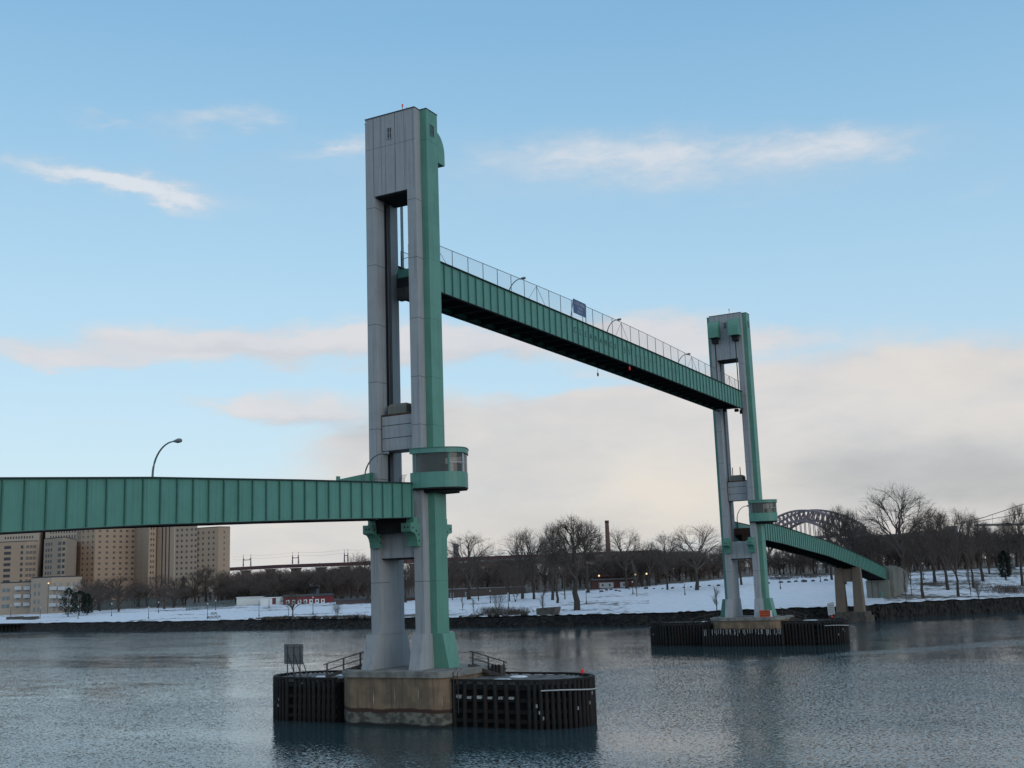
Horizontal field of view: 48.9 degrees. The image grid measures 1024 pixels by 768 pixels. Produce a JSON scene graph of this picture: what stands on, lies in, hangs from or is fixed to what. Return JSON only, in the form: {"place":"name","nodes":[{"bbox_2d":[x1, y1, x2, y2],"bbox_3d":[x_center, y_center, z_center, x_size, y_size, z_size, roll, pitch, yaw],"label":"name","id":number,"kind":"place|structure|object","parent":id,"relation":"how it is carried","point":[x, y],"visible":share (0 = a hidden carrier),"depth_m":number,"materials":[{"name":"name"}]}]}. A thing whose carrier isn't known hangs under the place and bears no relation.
{"place":"outdoors","nodes":[
{"label":"outdoors","id":0,"kind":"place"},
{"bbox_2d":[0,597,1023,767],"bbox_3d":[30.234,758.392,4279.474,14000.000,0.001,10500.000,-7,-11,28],"label":"river water","id":1,"kind":"structure","parent":0,"point":[947,691],"depth_m":102.20,"materials":[{"name":"grey liquid"}]},
{"bbox_2d":[273,670,343,722],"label":"timber fender","id":2,"kind":"object","parent":1,"relation":"in","point":[315,696],"visible":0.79,"depth_m":94.22,"materials":[{"name":"brown wood"}]},
{"bbox_2d":[284,644,307,676],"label":"notice board","id":3,"kind":"object","parent":2,"relation":"on","point":[293,654],"visible":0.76,"depth_m":97.56,"materials":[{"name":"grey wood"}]},
{"bbox_2d":[341,663,491,727],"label":"river pier","id":4,"kind":"structure","parent":1,"relation":"in","point":[401,696],"depth_m":88.86,"materials":[{"name":"concrete"}]},
{"bbox_2d":[323,651,363,676],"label":"gangway","id":5,"kind":"object","parent":4,"relation":"on","point":[340,672],"visible":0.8,"depth_m":93.81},
{"bbox_2d":[361,106,468,669],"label":"lift tower","id":6,"kind":"structure","parent":4,"relation":"on","point":[404,156],"depth_m":96.47,"materials":[{"name":"metal"}]},
{"bbox_2d":[0,477,413,534],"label":"approach span","id":7,"kind":"object","parent":6,"relation":"on","point":[40,504],"visible":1,"depth_m":71.01,"materials":[{"name":"green paint"}]},
{"bbox_2d":[336,473,373,480],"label":"guard panel","id":8,"kind":"object","parent":7,"relation":"attached to","point":[369,476],"visible":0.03,"depth_m":94.09,"materials":[{"name":"green paint"}]},
{"bbox_2d":[382,203,411,452],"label":"counterweight","id":9,"kind":"object","parent":6,"relation":"hanging from","point":[397,428],"visible":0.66,"depth_m":96.27,"materials":[{"name":"grey paint"}]},
{"bbox_2d":[397,261,742,413],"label":"lift span","id":10,"kind":"object","parent":6,"relation":"attached to","point":[475,300],"visible":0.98,"depth_m":125.72,"materials":[{"name":"green paint"}]},
{"bbox_2d":[440,246,740,389],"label":"chain link fence","id":11,"kind":"object","parent":10,"relation":"on","point":[592,317],"visible":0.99,"depth_m":133.26,"materials":[{"name":"metal"}]},
{"bbox_2d":[571,299,585,317],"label":"blue sign","id":12,"kind":"object","parent":11,"relation":"attached to","point":[579,307],"visible":1,"depth_m":126.96,"materials":[{"name":"metal"}]},
{"bbox_2d":[468,650,507,675],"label":"gangway","id":13,"kind":"object","parent":4,"relation":"on","point":[488,670],"visible":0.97,"depth_m":91.82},
{"bbox_2d":[451,672,596,729],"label":"timber fender","id":14,"kind":"object","parent":1,"relation":"in","point":[543,701],"visible":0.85,"depth_m":85.20,"materials":[{"name":"brown wood"}]},
{"bbox_2d":[649,620,712,645],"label":"timber fender","id":15,"kind":"object","parent":1,"relation":"in","point":[675,633],"visible":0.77,"depth_m":177.95,"materials":[{"name":"brown wood"}]},
{"bbox_2d":[702,628,783,645],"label":"timber fender","id":16,"kind":"object","parent":1,"relation":"in","point":[743,637],"visible":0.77,"depth_m":170.95,"materials":[{"name":"brown wood"}]},
{"bbox_2d":[710,615,794,628],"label":"river pier","id":17,"kind":"structure","parent":1,"relation":"in","point":[748,622],"depth_m":171.89,"materials":[{"name":"concrete"}]},
{"bbox_2d":[707,312,777,617],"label":"lift tower","id":18,"kind":"structure","parent":17,"relation":"on","point":[729,338],"depth_m":178.93,"materials":[{"name":"metal"}]},
{"bbox_2d":[727,468,747,501],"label":"counterweight","id":19,"kind":"object","parent":18,"relation":"attached to","point":[737,487],"visible":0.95,"depth_m":178.91,"materials":[{"name":"grey paint"}]},
{"bbox_2d":[734,522,886,580],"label":"approach span","id":20,"kind":"object","parent":18,"relation":"on","point":[782,538],"visible":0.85,"depth_m":212.64,"materials":[{"name":"green paint"}]},
{"bbox_2d":[781,618,849,644],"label":"timber fender","id":21,"kind":"object","parent":1,"relation":"in","point":[814,631],"visible":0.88,"depth_m":168.04,"materials":[{"name":"brown wood"}]},
{"bbox_2d":[833,567,874,621],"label":"bridge pier","id":22,"kind":"structure","parent":1,"relation":"in","point":[853,575],"depth_m":238.59,"materials":[{"name":"beige concrete"}]},
{"bbox_2d":[0,558,1023,622],"bbox_3d":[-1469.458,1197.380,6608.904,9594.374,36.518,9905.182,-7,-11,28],"label":"snowy ground","id":23,"kind":"structure","parent":0,"point":[792,593],"depth_m":323.36,"materials":[{"name":"snow"}]},
{"bbox_2d":[0,581,30,614],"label":"block","id":24,"kind":"structure","parent":23,"relation":"on","point":[16,596],"depth_m":470.72,"materials":[{"name":"beige brick"}]},
{"bbox_2d":[0,541,37,586],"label":"hospital wing","id":25,"kind":"structure","parent":23,"relation":"on","point":[18,561],"depth_m":669.89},
{"bbox_2d":[0,532,42,576],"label":"hospital tower","id":26,"kind":"structure","parent":23,"relation":"on","point":[38,537],"depth_m":717.20,"materials":[{"name":"concrete"}]},
{"bbox_2d":[30,575,81,613],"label":"block","id":27,"kind":"structure","parent":23,"relation":"on","point":[43,596],"depth_m":459.59,"materials":[{"name":"concrete"}]},
{"bbox_2d":[43,537,76,576],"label":"hospital wing","id":28,"kind":"structure","parent":23,"relation":"on","point":[59,556],"depth_m":658.50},
{"bbox_2d":[45,531,76,575],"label":"hospital tower","id":29,"kind":"structure","parent":23,"relation":"on","point":[71,534],"depth_m":712.91,"materials":[{"name":"concrete"}]},
{"bbox_2d":[58,587,77,616],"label":"conifer tree","id":30,"kind":"object","parent":23,"relation":"on","point":[68,596],"visible":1,"depth_m":399.33,"materials":[{"name":"green plant"}]},
{"bbox_2d":[80,593,94,614],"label":"conifer tree","id":31,"kind":"object","parent":23,"relation":"on","point":[87,597],"visible":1,"depth_m":405.89,"materials":[{"name":"green plant"}]},
{"bbox_2d":[72,576,108,607],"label":"bare tree","id":32,"kind":"object","parent":23,"relation":"on","point":[92,590],"visible":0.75,"depth_m":422.73,"materials":[{"name":"brown plant"}]},
{"bbox_2d":[76,599,129,611],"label":"park fence","id":33,"kind":"object","parent":23,"relation":"on","point":[124,604],"visible":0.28,"depth_m":484.05,"materials":[{"name":"grey"}]},
{"bbox_2d":[85,575,140,597],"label":"bare tree","id":34,"kind":"object","parent":23,"relation":"on","point":[115,580],"visible":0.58,"depth_m":501.79,"materials":[{"name":"brown plant"}]},
{"bbox_2d":[76,527,156,600],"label":"hospital tower","id":35,"kind":"structure","parent":23,"relation":"on","point":[118,553],"depth_m":701.33,"materials":[{"name":"beige brick"}]},
{"bbox_2d":[98,527,154,580],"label":"windows","id":36,"kind":"structure","parent":35,"relation":"in","point":[120,552],"depth_m":703.62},
{"bbox_2d":[98,586,136,611],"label":"bare tree","id":37,"kind":"object","parent":23,"relation":"on","point":[120,594],"visible":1,"depth_m":424.98,"materials":[{"name":"brown plant"}]},
{"bbox_2d":[125,581,154,606],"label":"bare tree","id":38,"kind":"object","parent":23,"relation":"on","point":[138,596],"visible":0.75,"depth_m":487.46,"materials":[{"name":"brown plant"}]},
{"bbox_2d":[131,596,184,606],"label":"park fence","id":39,"kind":"object","parent":23,"relation":"on","point":[146,601],"visible":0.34,"depth_m":495.35,"materials":[{"name":"grey"}]},
{"bbox_2d":[134,573,181,607],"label":"bare tree","id":40,"kind":"object","parent":23,"relation":"on","point":[161,585],"visible":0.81,"depth_m":451.22,"materials":[{"name":"brown plant"}]},
{"bbox_2d":[147,586,181,608],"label":"bare tree","id":41,"kind":"object","parent":23,"relation":"on","point":[163,596],"visible":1,"depth_m":432.31,"materials":[{"name":"brown plant"}]},
{"bbox_2d":[156,527,174,594],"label":"hospital tower","id":42,"kind":"structure","parent":23,"relation":"on","point":[165,547],"depth_m":697.60,"materials":[{"name":"beige brick"}]},
{"bbox_2d":[174,526,196,594],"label":"hospital tower","id":43,"kind":"structure","parent":23,"relation":"on","point":[185,556],"depth_m":693.66,"materials":[{"name":"beige brick"}]},
{"bbox_2d":[175,572,217,602],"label":"bare tree","id":44,"kind":"object","parent":23,"relation":"on","point":[194,580],"visible":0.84,"depth_m":491.06,"materials":[{"name":"brown plant"}]},
{"bbox_2d":[191,565,219,601],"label":"bare tree","id":45,"kind":"object","parent":23,"relation":"on","point":[202,573],"visible":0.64,"depth_m":514.26,"materials":[{"name":"brown plant"}]},
{"bbox_2d":[186,600,234,610],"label":"park fence","id":46,"kind":"object","parent":23,"relation":"on","point":[203,605],"visible":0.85,"depth_m":416.79,"materials":[{"name":"grey"}]},
{"bbox_2d":[197,526,229,595],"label":"hospital wing","id":47,"kind":"structure","parent":23,"relation":"on","point":[213,546],"depth_m":689.18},
{"bbox_2d":[236,596,264,604],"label":"trailer","id":48,"kind":"object","parent":23,"relation":"on","point":[248,600],"visible":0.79,"depth_m":441.50,"materials":[{"name":"white paint"}]},
{"bbox_2d":[235,572,269,596],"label":"bare tree","id":49,"kind":"object","parent":23,"relation":"on","point":[253,579],"visible":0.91,"depth_m":454.12,"materials":[{"name":"brown plant"}]},
{"bbox_2d":[252,577,285,596],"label":"bare tree","id":50,"kind":"object","parent":23,"relation":"on","point":[269,590],"visible":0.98,"depth_m":448.54,"materials":[{"name":"brown plant"}]},
{"bbox_2d":[261,597,282,604],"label":"trailer","id":51,"kind":"object","parent":23,"relation":"on","point":[270,601],"visible":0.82,"depth_m":427.25,"materials":[{"name":"white paint"}]},
{"bbox_2d":[251,569,295,596],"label":"bare tree","id":52,"kind":"object","parent":23,"relation":"on","point":[275,578],"visible":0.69,"depth_m":464.18,"materials":[{"name":"brown plant"}]},
{"bbox_2d":[280,591,307,615],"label":"bare tree","id":53,"kind":"object","parent":23,"relation":"on","point":[295,601],"visible":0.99,"depth_m":320.67,"materials":[{"name":"brown plant"}]},
{"bbox_2d":[287,571,323,593],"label":"bare tree","id":54,"kind":"object","parent":23,"relation":"on","point":[306,583],"visible":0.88,"depth_m":452.60,"materials":[{"name":"brown plant"}]},
{"bbox_2d":[282,593,333,604],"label":"red shed","id":55,"kind":"structure","parent":23,"relation":"on","point":[324,598],"depth_m":419.44,"materials":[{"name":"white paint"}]},
{"bbox_2d":[314,566,341,592],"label":"bare tree","id":56,"kind":"object","parent":23,"relation":"on","point":[328,583],"visible":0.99,"depth_m":432.91,"materials":[{"name":"brown plant"}]},
{"bbox_2d":[317,565,361,598],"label":"bare tree","id":57,"kind":"object","parent":23,"relation":"on","point":[342,592],"visible":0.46,"depth_m":448.86,"materials":[{"name":"brown plant"}]},
{"bbox_2d":[336,551,370,597],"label":"bare tree","id":58,"kind":"object","parent":23,"relation":"on","point":[351,576],"visible":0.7,"depth_m":404.19,"materials":[{"name":"brown plant"}]},
{"bbox_2d":[354,558,370,602],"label":"bare tree","id":59,"kind":"object","parent":23,"relation":"on","point":[366,569],"visible":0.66,"depth_m":390.97,"materials":[{"name":"brown plant"}]},
{"bbox_2d":[335,596,414,604],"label":"red shed","id":60,"kind":"structure","parent":23,"relation":"on","point":[353,601],"depth_m":390.20,"materials":[{"name":"brick"}]},
{"bbox_2d":[404,569,414,602],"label":"bare tree","id":61,"kind":"object","parent":23,"relation":"on","point":[409,580],"visible":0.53,"depth_m":373.28,"materials":[{"name":"brown plant"}]},
{"bbox_2d":[230,550,660,581],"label":"railway viaduct","id":62,"kind":"object","parent":23,"relation":"on","point":[291,567],"visible":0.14,"depth_m":794.32,"materials":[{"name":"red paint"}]},
{"bbox_2d":[447,531,498,599],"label":"bare tree","id":63,"kind":"object","parent":23,"relation":"on","point":[470,561],"visible":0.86,"depth_m":366.13,"materials":[{"name":"brown plant"}]},
{"bbox_2d":[448,586,525,597],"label":"brick wall building","id":64,"kind":"structure","parent":23,"relation":"on","point":[462,592],"depth_m":395.28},
{"bbox_2d":[473,566,503,586],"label":"bare tree","id":65,"kind":"object","parent":23,"relation":"on","point":[487,573],"visible":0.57,"depth_m":409.27,"materials":[{"name":"brown plant"}]},
{"bbox_2d":[466,604,515,614],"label":"brush","id":66,"kind":"object","parent":23,"relation":"on","point":[489,610],"visible":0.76,"depth_m":283.86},
{"bbox_2d":[0,597,1023,630],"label":"seawall","id":67,"kind":"object","parent":23,"relation":"on","point":[937,608],"visible":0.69,"depth_m":265.37,"materials":[{"name":"stone"}]},
{"bbox_2d":[536,607,560,616],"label":"concrete block","id":68,"kind":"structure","parent":67,"relation":"on","point":[550,611],"depth_m":268.40,"materials":[{"name":"concrete"}]},
{"bbox_2d":[500,559,526,601],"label":"bare tree","id":69,"kind":"object","parent":23,"relation":"on","point":[511,578],"visible":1,"depth_m":329.57,"materials":[{"name":"brown plant"}]},
{"bbox_2d":[494,607,533,615],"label":"brush","id":70,"kind":"object","parent":23,"relation":"on","point":[514,611],"visible":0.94,"depth_m":277.30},
{"bbox_2d":[492,527,540,598],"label":"bare tree","id":71,"kind":"object","parent":23,"relation":"on","point":[520,564],"visible":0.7,"depth_m":344.83,"materials":[{"name":"brown plant"}]},
{"bbox_2d":[510,529,549,598],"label":"bare tree","id":72,"kind":"object","parent":23,"relation":"on","point":[532,566],"visible":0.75,"depth_m":335.20,"materials":[{"name":"brown plant"}]},
{"bbox_2d":[537,522,567,599],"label":"bare tree","id":73,"kind":"object","parent":23,"relation":"on","point":[552,582],"visible":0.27,"depth_m":326.15,"materials":[{"name":"brown plant"}]},
{"bbox_2d":[82,529,1023,600],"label":"distant wood","id":74,"kind":"object","parent":23,"relation":"on","point":[702,574],"visible":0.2,"depth_m":441.86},
{"bbox_2d":[534,528,578,602],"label":"bare tree","id":75,"kind":"object","parent":23,"relation":"on","point":[543,555],"visible":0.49,"depth_m":309.96,"materials":[{"name":"brown plant"}]},
{"bbox_2d":[540,513,611,610],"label":"bare tree","id":76,"kind":"object","parent":23,"relation":"on","point":[573,563],"visible":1,"depth_m":276.34,"materials":[{"name":"brown plant"}]},
{"bbox_2d":[568,518,604,592],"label":"bare tree","id":77,"kind":"object","parent":23,"relation":"on","point":[586,575],"visible":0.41,"depth_m":353.74,"materials":[{"name":"brown plant"}]},
{"bbox_2d":[590,578,636,588],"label":"brick building","id":78,"kind":"structure","parent":23,"relation":"on","point":[613,583],"depth_m":385.35,"materials":[{"name":"brick"}]},
{"bbox_2d":[603,555,642,577],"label":"bare tree","id":79,"kind":"object","parent":23,"relation":"on","point":[617,567],"visible":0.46,"depth_m":396.55,"materials":[{"name":"brown plant"}]},
{"bbox_2d":[598,528,648,588],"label":"bare tree","id":80,"kind":"object","parent":23,"relation":"on","point":[623,555],"visible":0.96,"depth_m":366.22,"materials":[{"name":"brown plant"}]},
{"bbox_2d":[627,548,655,586],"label":"bare tree","id":81,"kind":"object","parent":23,"relation":"on","point":[640,571],"visible":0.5,"depth_m":375.17,"materials":[{"name":"brown plant"}]},
{"bbox_2d":[633,539,659,585],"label":"bare tree","id":82,"kind":"object","parent":23,"relation":"on","point":[648,561],"visible":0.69,"depth_m":372.10,"materials":[{"name":"brown plant"}]},
{"bbox_2d":[646,530,681,589],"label":"bare tree","id":83,"kind":"object","parent":23,"relation":"on","point":[662,543],"visible":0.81,"depth_m":331.92,"materials":[{"name":"brown plant"}]},
{"bbox_2d":[662,524,722,589],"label":"bare tree","id":84,"kind":"object","parent":23,"relation":"on","point":[692,552],"visible":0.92,"depth_m":321.73,"materials":[{"name":"brown plant"}]},
{"bbox_2d":[673,553,714,580],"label":"bare tree","id":85,"kind":"object","parent":23,"relation":"on","point":[685,563],"visible":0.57,"depth_m":387.30,"materials":[{"name":"brown plant"}]},
{"bbox_2d":[786,555,813,574],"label":"bare tree","id":86,"kind":"object","parent":23,"relation":"on","point":[790,562],"visible":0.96,"depth_m":386.43,"materials":[{"name":"brown plant"}]},
{"bbox_2d":[767,509,862,554],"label":"arch bridge","id":87,"kind":"structure","parent":23,"relation":"on","point":[804,518],"depth_m":1530.96,"materials":[{"name":"metal"}]},
{"bbox_2d":[815,518,838,579],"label":"bare tree","id":88,"kind":"object","parent":23,"relation":"on","point":[825,529],"visible":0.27,"depth_m":337.44,"materials":[{"name":"brown plant"}]},
{"bbox_2d":[823,506,859,583],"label":"bare tree","id":89,"kind":"object","parent":23,"relation":"on","point":[843,526],"visible":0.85,"depth_m":319.46,"materials":[{"name":"brown plant"}]},
{"bbox_2d":[838,508,866,552],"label":"bare tree","id":90,"kind":"object","parent":23,"relation":"on","point":[851,544],"visible":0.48,"depth_m":324.50,"materials":[{"name":"brown plant"}]},
{"bbox_2d":[846,535,896,561],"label":"bare tree","id":91,"kind":"object","parent":23,"relation":"on","point":[889,548],"visible":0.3,"depth_m":379.12,"materials":[{"name":"brown plant"}]},
{"bbox_2d":[853,524,891,560],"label":"bare tree","id":92,"kind":"object","parent":23,"relation":"on","point":[869,547],"visible":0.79,"depth_m":318.17,"materials":[{"name":"brown plant"}]},
{"bbox_2d":[866,565,908,603],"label":"abutment","id":93,"kind":"object","parent":23,"relation":"on","point":[892,585],"visible":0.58,"depth_m":267.31,"materials":[{"name":"grey concrete"}]},
{"bbox_2d":[844,482,939,583],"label":"bare tree","id":94,"kind":"object","parent":23,"relation":"on","point":[901,554],"visible":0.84,"depth_m":306.95,"materials":[{"name":"brown plant"}]},
{"bbox_2d":[899,515,935,597],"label":"bare tree","id":95,"kind":"object","parent":23,"relation":"on","point":[925,537],"visible":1,"depth_m":266.41,"materials":[{"name":"brown plant"}]},
{"bbox_2d":[907,503,954,582],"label":"bare tree","id":96,"kind":"object","parent":23,"relation":"on","point":[933,558],"visible":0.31,"depth_m":304.04,"materials":[{"name":"brown plant"}]},
{"bbox_2d":[926,512,958,589],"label":"bare tree","id":97,"kind":"object","parent":23,"relation":"on","point":[931,524],"visible":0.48,"depth_m":283.37,"materials":[{"name":"brown plant"}]},
{"bbox_2d":[928,507,978,595],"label":"bare tree","id":98,"kind":"object","parent":23,"relation":"on","point":[958,547],"visible":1,"depth_m":268.03,"materials":[{"name":"brown plant"}]},
{"bbox_2d":[949,509,990,587],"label":"bare tree","id":99,"kind":"object","parent":23,"relation":"on","point":[974,541],"visible":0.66,"depth_m":287.69,"materials":[{"name":"brown plant"}]},
{"bbox_2d":[964,515,995,581],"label":"bare tree","id":100,"kind":"object","parent":23,"relation":"on","point":[979,557],"visible":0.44,"depth_m":301.36,"materials":[{"name":"brown plant"}]},
{"bbox_2d":[972,520,1000,573],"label":"bare tree","id":101,"kind":"object","parent":23,"relation":"on","point":[987,556],"visible":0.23,"depth_m":322.63,"materials":[{"name":"brown plant"}]},
{"bbox_2d":[981,581,1023,593],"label":"brush","id":102,"kind":"object","parent":23,"relation":"on","point":[1014,589],"visible":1,"depth_m":274.84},
{"bbox_2d":[995,550,1013,579],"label":"conifer tree","id":103,"kind":"object","parent":23,"relation":"on","point":[1005,557],"visible":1,"depth_m":302.45,"materials":[{"name":"green plant"}]},
{"bbox_2d":[989,518,1023,574],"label":"bare tree","id":104,"kind":"object","parent":23,"relation":"on","point":[1001,542],"visible":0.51,"depth_m":315.21,"materials":[{"name":"brown plant"}]},
{"bbox_2d":[999,502,1023,585],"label":"bare tree","id":105,"kind":"object","parent":23,"relation":"on","point":[1020,534],"visible":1,"depth_m":290.46,"materials":[{"name":"brown plant"}]},
{"bbox_2d":[0,0,1023,577],"label":"sky","id":106,"kind":"structure","parent":0,"point":[183,245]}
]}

